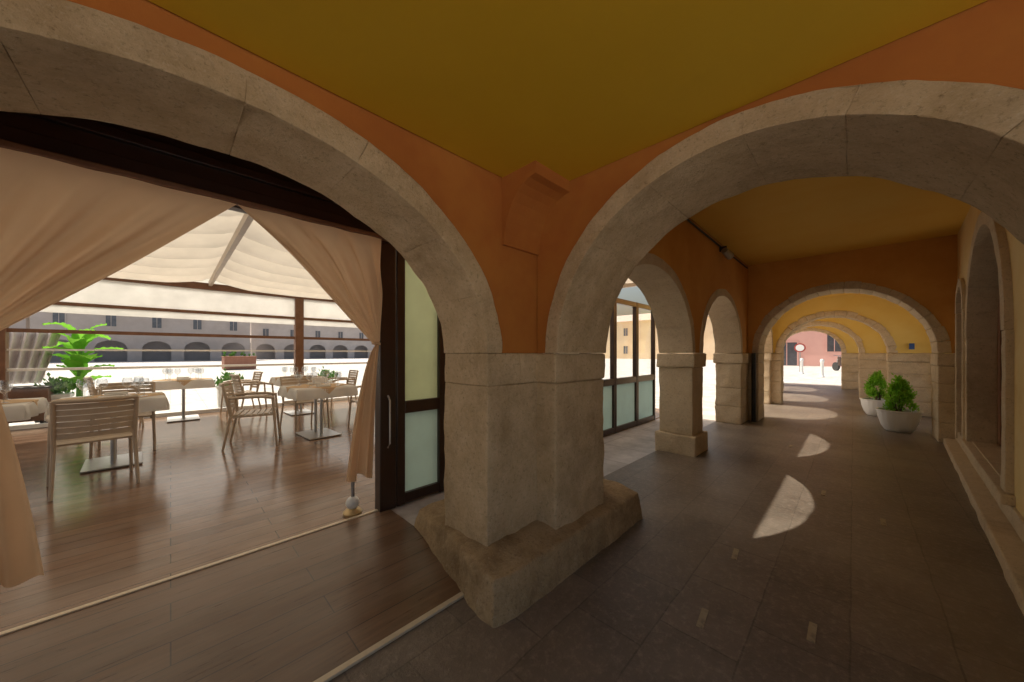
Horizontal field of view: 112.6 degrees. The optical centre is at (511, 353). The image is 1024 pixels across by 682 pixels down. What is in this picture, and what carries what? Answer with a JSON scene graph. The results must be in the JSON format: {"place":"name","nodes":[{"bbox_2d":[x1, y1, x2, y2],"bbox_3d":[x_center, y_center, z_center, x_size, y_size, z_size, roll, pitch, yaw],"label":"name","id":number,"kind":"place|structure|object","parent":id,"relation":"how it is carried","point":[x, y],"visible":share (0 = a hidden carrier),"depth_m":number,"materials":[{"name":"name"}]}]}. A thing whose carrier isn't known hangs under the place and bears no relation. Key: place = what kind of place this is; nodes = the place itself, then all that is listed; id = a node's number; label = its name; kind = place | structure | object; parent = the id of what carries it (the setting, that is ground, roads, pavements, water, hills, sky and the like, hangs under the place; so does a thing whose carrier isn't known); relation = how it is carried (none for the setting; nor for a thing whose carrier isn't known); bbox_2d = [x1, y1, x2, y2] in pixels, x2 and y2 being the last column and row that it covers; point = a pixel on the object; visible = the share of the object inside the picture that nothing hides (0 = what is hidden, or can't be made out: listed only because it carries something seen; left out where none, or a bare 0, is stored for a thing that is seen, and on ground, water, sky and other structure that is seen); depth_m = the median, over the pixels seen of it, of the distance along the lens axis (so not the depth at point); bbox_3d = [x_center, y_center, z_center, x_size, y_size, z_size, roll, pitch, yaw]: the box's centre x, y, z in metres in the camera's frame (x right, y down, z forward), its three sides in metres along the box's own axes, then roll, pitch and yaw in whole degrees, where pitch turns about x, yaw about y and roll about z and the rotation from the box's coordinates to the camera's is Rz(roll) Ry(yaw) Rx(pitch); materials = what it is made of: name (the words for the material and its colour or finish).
{"place":"outdoors","nodes":[
{"label":"outdoors","id":0,"kind":"place"},
{"bbox_2d":[9,316,29,328],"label":"town building","id":1,"kind":"structure","parent":0,"point":[24,323],"depth_m":46.54,"materials":[{"name":"paint"}]},
{"bbox_2d":[9,385,53,422],"bbox_3d":[-8.606,0.909,5.666,0.440,0.670,1.190,0,0,45],"label":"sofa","id":2,"kind":"object","parent":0,"point":[30,391],"visible":0.4,"depth_m":5.83,"materials":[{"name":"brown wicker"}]},
{"bbox_2d":[30,312,249,361],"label":"town building","id":3,"kind":"structure","parent":0,"point":[122,323],"depth_m":52.93,"materials":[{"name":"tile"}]},
{"bbox_2d":[51,312,65,322],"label":"window","id":4,"kind":"structure","parent":3,"relation":"in","point":[55,317],"depth_m":46.12,"materials":[{"name":"grey glass"}]},
{"bbox_2d":[104,315,117,325],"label":"window","id":5,"kind":"structure","parent":3,"relation":"in","point":[111,320],"depth_m":49.37,"materials":[{"name":"grey glass"}]},
{"bbox_2d":[151,317,162,327],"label":"window","id":6,"kind":"structure","parent":3,"relation":"in","point":[155,322],"depth_m":52.63,"materials":[{"name":"grey glass"}]},
{"bbox_2d":[192,320,202,329],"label":"window","id":7,"kind":"structure","parent":3,"relation":"in","point":[196,324],"depth_m":55.90,"materials":[{"name":"grey glass"}]},
{"bbox_2d":[229,321,237,330],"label":"window","id":8,"kind":"structure","parent":3,"relation":"in","point":[233,326],"depth_m":59.15,"materials":[{"name":"grey glass"}]},
{"bbox_2d":[0,509,460,681],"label":"threshold deck floor","id":9,"kind":"structure","parent":0,"point":[312,607],"depth_m":1.61,"materials":[{"name":"brown wood"}]},
{"bbox_2d":[313,591,463,681],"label":"floor trim","id":10,"kind":"structure","parent":9,"relation":"on","point":[351,662],"depth_m":1.47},
{"bbox_2d":[250,322,373,358],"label":"town building","id":11,"kind":"structure","parent":0,"point":[264,329],"depth_m":76.62,"materials":[{"name":"paint"}]},
{"bbox_2d":[262,328,269,335],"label":"window","id":12,"kind":"structure","parent":11,"relation":"in","point":[265,331],"depth_m":70.63,"materials":[{"name":"grey glass"}]},
{"bbox_2d":[289,329,293,336],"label":"window","id":13,"kind":"structure","parent":11,"relation":"in","point":[291,330],"depth_m":73.90,"materials":[{"name":"grey glass"}]},
{"bbox_2d":[315,330,320,336],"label":"window","id":14,"kind":"structure","parent":11,"relation":"in","point":[317,332],"depth_m":77.45,"materials":[{"name":"grey glass"}]},
{"bbox_2d":[338,331,343,337],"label":"window","id":15,"kind":"structure","parent":11,"relation":"in","point":[340,333],"depth_m":80.90,"materials":[{"name":"grey glass"}]},
{"bbox_2d":[359,332,363,338],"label":"window","id":16,"kind":"structure","parent":11,"relation":"in","point":[361,335],"depth_m":84.35,"materials":[{"name":"grey glass"}]},
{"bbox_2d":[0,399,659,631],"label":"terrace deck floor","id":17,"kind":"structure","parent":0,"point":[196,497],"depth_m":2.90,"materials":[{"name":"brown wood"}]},
{"bbox_2d":[0,397,48,421],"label":"dining table","id":18,"kind":"object","parent":17,"relation":"on","point":[22,409],"visible":0.88,"depth_m":3.37,"materials":[{"name":"fabric"}]},
{"bbox_2d":[45,395,139,501],"bbox_3d":[-3.928,0.821,3.215,0.662,0.851,0.556,0,0,36],"label":"armchair","id":19,"kind":"object","parent":17,"relation":"on","point":[61,439],"visible":1,"depth_m":3.06,"materials":[{"name":"brown wood"}]},
{"bbox_2d":[44,392,169,473],"bbox_3d":[-4.516,0.867,3.871,0.860,0.742,0.860,0,0,42],"label":"dining table","id":20,"kind":"object","parent":17,"relation":"on","point":[154,401],"visible":0.43,"depth_m":3.79,"materials":[{"name":"fabric"}]},
{"bbox_2d":[104,391,127,395],"bbox_3d":[-4.686,0.477,4.041,0.100,0.030,0.180,0,0,45],"label":"folded napkin","id":21,"kind":"object","parent":20,"relation":"on","point":[115,393],"visible":1,"depth_m":4.01,"materials":[{"name":"white fabric"}]},
{"bbox_2d":[83,377,143,425],"bbox_3d":[-6.735,0.821,5.778,0.556,0.851,0.662,0,0,39],"label":"armchair","id":22,"kind":"object","parent":17,"relation":"on","point":[93,391],"visible":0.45,"depth_m":5.50,"materials":[{"name":"brown wood"}]},
{"bbox_2d":[89,381,155,458],"bbox_3d":[-4.996,0.821,4.421,0.556,0.851,0.662,0,0,-45],"label":"armchair","id":23,"kind":"object","parent":17,"relation":"on","point":[113,387],"visible":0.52,"depth_m":4.50,"materials":[{"name":"brown wood"}]},
{"bbox_2d":[149,377,214,422],"bbox_3d":[-6.210,0.867,6.452,0.860,0.742,0.860,0,0,45],"label":"dining table","id":24,"kind":"object","parent":17,"relation":"on","point":[174,384],"visible":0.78,"depth_m":6.28,"materials":[{"name":"fabric"}]},
{"bbox_2d":[0,509,377,636],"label":"floor trim","id":25,"kind":"structure","parent":17,"relation":"on","point":[36,622],"depth_m":1.85,"materials":[{"name":"metal"}]},
{"bbox_2d":[220,371,262,416],"bbox_3d":[-5.578,0.821,7.090,0.556,0.851,0.662,0,0,39],"label":"armchair","id":26,"kind":"object","parent":17,"relation":"on","point":[256,378],"visible":0.58,"depth_m":7.12,"materials":[{"name":"brown wood"}]},
{"bbox_2d":[219,382,280,450],"bbox_3d":[-3.585,0.821,4.677,0.662,0.851,0.556,0,0,-31],"label":"armchair","id":27,"kind":"object","parent":17,"relation":"on","point":[232,398],"visible":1,"depth_m":4.60,"materials":[{"name":"brown wood"}]},
{"bbox_2d":[229,374,275,421],"bbox_3d":[-5.002,0.821,6.559,0.556,0.851,0.662,0,0,39],"label":"armchair","id":28,"kind":"object","parent":17,"relation":"on","point":[238,388],"visible":0.62,"depth_m":6.36,"materials":[{"name":"brown wood"}]},
{"bbox_2d":[269,375,327,415],"bbox_3d":[-4.441,0.867,7.127,0.860,0.742,0.860,0,0,42],"label":"dining table","id":29,"kind":"object","parent":17,"relation":"on","point":[276,382],"visible":0.35,"depth_m":7.02,"materials":[{"name":"fabric"}]},
{"bbox_2d":[280,375,329,431],"bbox_3d":[-3.527,0.821,5.774,0.662,0.851,0.556,0,0,34],"label":"armchair","id":30,"kind":"object","parent":17,"relation":"on","point":[297,380],"visible":0.59,"depth_m":5.80,"materials":[{"name":"brown wood"}]},
{"bbox_2d":[278,383,357,439],"bbox_3d":[-2.957,0.867,5.217,0.860,0.742,0.860,0,0,42],"label":"dining table","id":31,"kind":"object","parent":17,"relation":"on","point":[302,392],"visible":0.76,"depth_m":5.06,"materials":[{"name":"fabric"}]},
{"bbox_2d":[307,382,320,384],"bbox_3d":[-3.126,0.477,5.387,0.100,0.030,0.180,0,0,45],"label":"folded napkin","id":32,"kind":"object","parent":31,"relation":"on","point":[311,383],"visible":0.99,"depth_m":5.36,"materials":[{"name":"white fabric"}]},
{"bbox_2d":[316,384,330,386],"bbox_3d":[-2.787,0.477,5.048,0.100,0.030,0.180,0,0,45],"label":"folded napkin","id":33,"kind":"object","parent":31,"relation":"on","point":[321,385],"visible":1,"depth_m":5.02,"materials":[{"name":"white fabric"}]},
{"bbox_2d":[0,111,635,511],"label":"terrace pergola","id":34,"kind":"object","parent":17,"relation":"on","point":[260,273],"visible":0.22,"depth_m":4.18,"materials":[{"name":"white paint"}]},
{"bbox_2d":[9,332,60,383],"bbox_3d":[-8.853,0.075,6.126,0.144,0.951,0.954,0,0,45],"label":"striped drape","id":35,"kind":"object","parent":34,"relation":"hanging from","point":[27,359],"visible":0.68,"depth_m":6.21,"materials":[{"name":"grey fabric"}]},
{"bbox_2d":[0,147,235,587],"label":"curtain","id":36,"kind":"object","parent":34,"relation":"hanging from","point":[67,230],"visible":1,"depth_m":1.55,"materials":[{"name":"beige fabric"}]},
{"bbox_2d":[239,205,381,481],"bbox_3d":[-1.302,0.031,2.309,0.098,1.812,0.870,0,0,45],"label":"curtain","id":37,"kind":"object","parent":34,"relation":"hanging from","point":[341,267],"visible":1,"depth_m":2.47,"materials":[{"name":"beige fabric"}]},
{"bbox_2d":[396,250,445,505],"bbox_3d":[-0.793,0.189,2.972,0.075,2.122,0.474,0,0,45],"label":"glazed door","id":38,"kind":"structure","parent":34,"relation":"attached to","point":[420,404],"depth_m":2.94,"materials":[{"name":"clear glass"}]},
{"bbox_2d":[323,370,358,410],"bbox_3d":[-3.842,0.821,7.726,0.556,0.851,0.662,0,0,45],"label":"armchair","id":39,"kind":"object","parent":17,"relation":"on","point":[352,375],"visible":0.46,"depth_m":7.87,"materials":[{"name":"brown wood"}]},
{"bbox_2d":[343,482,362,516],"bbox_3d":[-1.237,1.100,2.652,0.140,0.300,0.140,0,0,45],"label":"curtain weight","id":40,"kind":"object","parent":17,"relation":"on","point":[353,509],"visible":0.97,"depth_m":2.62,"materials":[{"name":"metal"}]},
{"bbox_2d":[348,385,360,426],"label":"armchair","id":41,"kind":"object","parent":17,"relation":"on","point":[352,401],"visible":0.08,"depth_m":5.77,"materials":[{"name":"brown wood"}]},
{"bbox_2d":[195,279,650,315],"label":"sky","id":42,"kind":"structure","parent":0,"point":[634,294],"materials":[{"name":"white"}]},
{"bbox_2d":[9,358,841,525],"bbox_3d":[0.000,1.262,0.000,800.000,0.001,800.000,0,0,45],"label":"plaza ground","id":43,"kind":"structure","parent":0,"point":[623,448],"depth_m":16.31,"materials":[{"name":"white stone"}]},
{"bbox_2d":[33,372,76,422],"bbox_3d":[-8.344,0.779,6.197,0.631,0.883,0.592,0,0,45],"label":"planter","id":44,"kind":"object","parent":43,"relation":"on","point":[61,386],"visible":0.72,"depth_m":6.16,"materials":[{"name":"green plant"}]},
{"bbox_2d":[42,322,123,396],"bbox_3d":[-8.338,0.324,6.606,1.420,1.840,0.982,0,0,24],"label":"banana plant","id":45,"kind":"object","parent":43,"relation":"on","point":[78,358],"visible":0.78,"depth_m":6.53,"materials":[{"name":"green plant"}]},
{"bbox_2d":[214,368,243,406],"bbox_3d":[-6.621,0.779,7.921,0.631,0.883,0.592,0,0,45],"label":"planter","id":46,"kind":"object","parent":43,"relation":"on","point":[226,377],"visible":0.47,"depth_m":7.75,"materials":[{"name":"white paint"}]},
{"bbox_2d":[221,351,256,369],"bbox_3d":[-21.206,0.437,26.524,1.960,1.567,2.067,0,0,45],"label":"planter","id":47,"kind":"object","parent":43,"relation":"on","point":[231,358],"visible":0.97,"depth_m":25.88,"materials":[{"name":"brown ceramic"}]},
{"bbox_2d":[317,366,337,382],"bbox_3d":[-5.162,0.779,9.380,0.631,0.883,0.592,0,0,45],"label":"planter","id":48,"kind":"object","parent":43,"relation":"on","point":[328,373],"visible":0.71,"depth_m":9.31,"materials":[{"name":"green plant"}]},
{"bbox_2d":[794,343,805,371],"bbox_3d":[19.079,0.300,22.615,0.600,1.900,0.096,0,0,45],"label":"road sign","id":49,"kind":"object","parent":43,"relation":"on","point":[799,347],"visible":0.98,"depth_m":22.60,"materials":[{"name":"metal"}]},
{"bbox_2d":[800,358,803,373],"bbox_3d":[17.536,0.775,20.648,0.220,0.950,0.220,0,0,45],"label":"bollard","id":50,"kind":"object","parent":43,"relation":"on","point":[801,365],"visible":1,"depth_m":20.61,"materials":[{"name":"white paint"}]},
{"bbox_2d":[819,359,824,376],"bbox_3d":[16.157,0.775,17.784,0.220,0.950,0.220,0,0,45],"label":"bollard","id":51,"kind":"object","parent":43,"relation":"on","point":[821,367],"visible":0.99,"depth_m":17.73,"materials":[{"name":"white paint"}]},
{"bbox_2d":[832,355,841,370],"bbox_3d":[22.981,0.691,23.688,0.668,1.118,1.900,0,0,11],"label":"motorcycle","id":52,"kind":"object","parent":43,"relation":"on","point":[836,365],"visible":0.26,"depth_m":24.12,"materials":[{"name":"black plastic"}]},
{"bbox_2d":[148,0,987,180],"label":"arcade ceiling","id":53,"kind":"structure","parent":0,"point":[569,90],"depth_m":1.13,"materials":[{"name":"yellow paint"}]},
{"bbox_2d":[603,313,714,359],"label":"town building","id":54,"kind":"structure","parent":0,"point":[624,336],"depth_m":73.97,"materials":[{"name":"paint"}]},
{"bbox_2d":[623,345,628,353],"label":"window","id":55,"kind":"structure","parent":54,"relation":"in","point":[625,348],"depth_m":76.37,"materials":[{"name":"grey glass"}]},
{"bbox_2d":[623,327,628,335],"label":"window","id":56,"kind":"structure","parent":54,"relation":"in","point":[625,330],"depth_m":76.37,"materials":[{"name":"grey glass"}]},
{"bbox_2d":[329,383,1023,681],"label":"arcade pavement","id":57,"kind":"structure","parent":0,"point":[917,588],"depth_m":1.84,"materials":[{"name":"stone"}]},
{"bbox_2d":[0,0,772,627],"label":"arcade wall","id":58,"kind":"structure","parent":57,"relation":"on","point":[528,510],"depth_m":1.83,"materials":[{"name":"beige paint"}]},
{"bbox_2d":[603,305,614,435],"bbox_3d":[1.290,0.189,5.056,0.075,2.122,0.843,0,0,45],"label":"glazed door","id":59,"kind":"structure","parent":58,"relation":"attached to","point":[609,406],"depth_m":5.31,"materials":[{"name":"brown glass"}]},
{"bbox_2d":[615,298,637,432],"bbox_3d":[1.865,0.189,5.630,0.075,2.122,0.768,0,0,45],"label":"glazed door","id":60,"kind":"structure","parent":58,"relation":"attached to","point":[626,402],"depth_m":5.69,"materials":[{"name":"clear glass"}]},
{"bbox_2d":[638,303,654,424],"bbox_3d":[2.404,0.189,6.170,0.075,2.122,0.743,0,0,45],"label":"glazed door","id":61,"kind":"structure","parent":58,"relation":"attached to","point":[646,398],"depth_m":6.22,"materials":[{"name":"clear glass"}]},
{"bbox_2d":[687,219,747,268],"bbox_3d":[3.054,-1.478,4.901,0.169,0.219,3.750,0,0,45],"label":"wall spotlight","id":62,"kind":"object","parent":58,"relation":"attached to","point":[726,252],"depth_m":4.92,"materials":[{"name":"black metal"}]},
{"bbox_2d":[751,353,755,421],"bbox_3d":[4.411,0.625,6.231,0.070,1.250,0.070,0,0,45],"label":"drain pipe","id":63,"kind":"object","parent":58,"relation":"attached to","point":[753,387],"visible":1,"depth_m":6.20,"materials":[{"name":"black plastic"}]},
{"bbox_2d":[696,608,708,628],"bbox_3d":[0.898,1.248,1.609,0.028,0.004,0.140,0,0,39],"label":"floor plate","id":64,"kind":"object","parent":57,"relation":"on","point":[702,617],"visible":1,"depth_m":1.60,"materials":[{"name":"brown metal"}]},
{"bbox_2d":[731,548,738,559],"bbox_3d":[1.387,1.248,2.120,0.028,0.004,0.140,0,0,39],"label":"floor plate","id":65,"kind":"object","parent":57,"relation":"on","point":[735,553],"visible":1,"depth_m":2.11,"materials":[{"name":"brown metal"}]},
{"bbox_2d":[502,0,1023,352],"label":"cross arch","id":66,"kind":"structure","parent":57,"relation":"on","point":[937,107],"depth_m":1.34,"materials":[{"name":"beige paint"}]},
{"bbox_2d":[806,621,816,643],"bbox_3d":[1.342,1.248,1.527,0.028,0.004,0.140,0,0,45],"label":"floor plate","id":67,"kind":"object","parent":57,"relation":"on","point":[812,632],"visible":1,"depth_m":1.52,"materials":[{"name":"brown metal"}]},
{"bbox_2d":[788,326,858,389],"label":"cross arch","id":68,"kind":"structure","parent":57,"relation":"on","point":[849,359],"depth_m":11.83,"materials":[{"name":"yellow paint"}]},
{"bbox_2d":[792,318,886,397],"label":"cross arch","id":69,"kind":"structure","parent":57,"relation":"on","point":[869,341],"depth_m":9.40,"materials":[{"name":"yellow paint"}]},
{"bbox_2d":[770,294,931,416],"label":"cross arch","id":70,"kind":"structure","parent":57,"relation":"on","point":[897,328],"depth_m":7.13,"materials":[{"name":"yellow paint"}]},
{"bbox_2d":[909,343,914,348],"bbox_3d":[7.975,-0.135,6.809,0.070,0.120,0.045,0,0,45],"label":"wall box","id":71,"kind":"object","parent":70,"relation":"attached to","point":[911,345],"visible":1,"depth_m":6.79,"materials":[{"name":"blue paint"}]},
{"bbox_2d":[748,234,956,442],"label":"cross arch","id":72,"kind":"structure","parent":57,"relation":"on","point":[917,279],"depth_m":5.15,"materials":[{"name":"orange paint"}]},
{"bbox_2d":[859,370,887,415],"bbox_3d":[7.307,0.793,6.830,0.499,0.914,0.507,0,0,45],"label":"potted shrub","id":73,"kind":"object","parent":57,"relation":"on","point":[869,405],"visible":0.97,"depth_m":6.78,"materials":[{"name":"green plant"}]},
{"bbox_2d":[880,518,886,525],"bbox_3d":[2.742,1.248,2.521,0.028,0.004,0.140,0,0,45],"label":"floor plate","id":74,"kind":"object","parent":57,"relation":"on","point":[883,522],"visible":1,"depth_m":2.52,"materials":[{"name":"brown metal"}]},
{"bbox_2d":[875,372,922,432],"bbox_3d":[6.196,0.781,5.471,0.505,0.937,0.505,0,0,-1],"label":"potted shrub","id":75,"kind":"object","parent":57,"relation":"on","point":[892,416],"visible":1,"depth_m":5.39,"materials":[{"name":"green plant"}]},
{"bbox_2d":[943,206,1023,614],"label":"house wall","id":76,"kind":"structure","parent":57,"relation":"on","point":[985,449],"depth_m":3.14,"materials":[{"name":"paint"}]},
{"bbox_2d":[690,176,970,265],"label":"arcade ceiling","id":77,"kind":"structure","parent":76,"relation":"attached to","point":[789,220],"depth_m":4.09,"materials":[{"name":"yellow paint"}]},
{"bbox_2d":[784,331,841,366],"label":"pink building","id":78,"kind":"structure","parent":0,"point":[824,346],"depth_m":33.09,"materials":[{"name":"paint"}]},
{"bbox_2d":[784,341,798,365],"bbox_3d":[27.726,0.020,34.443,1.900,2.420,0.120,0,0,45],"label":"window","id":79,"kind":"structure","parent":78,"relation":"in","point":[791,357],"depth_m":34.19,"materials":[{"name":"grey glass"}]},
{"bbox_2d":[825,334,840,351],"bbox_3d":[30.201,-1.060,31.968,1.300,1.820,0.120,0,0,45],"label":"window","id":80,"kind":"structure","parent":78,"relation":"in","point":[831,344],"depth_m":32.17,"materials":[{"name":"grey glass"}]},
{"bbox_2d":[816,293,859,297],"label":"arcade ceiling","id":81,"kind":"structure","parent":0,"point":[839,294],"depth_m":7.43,"materials":[{"name":"yellow paint"}]}
]}

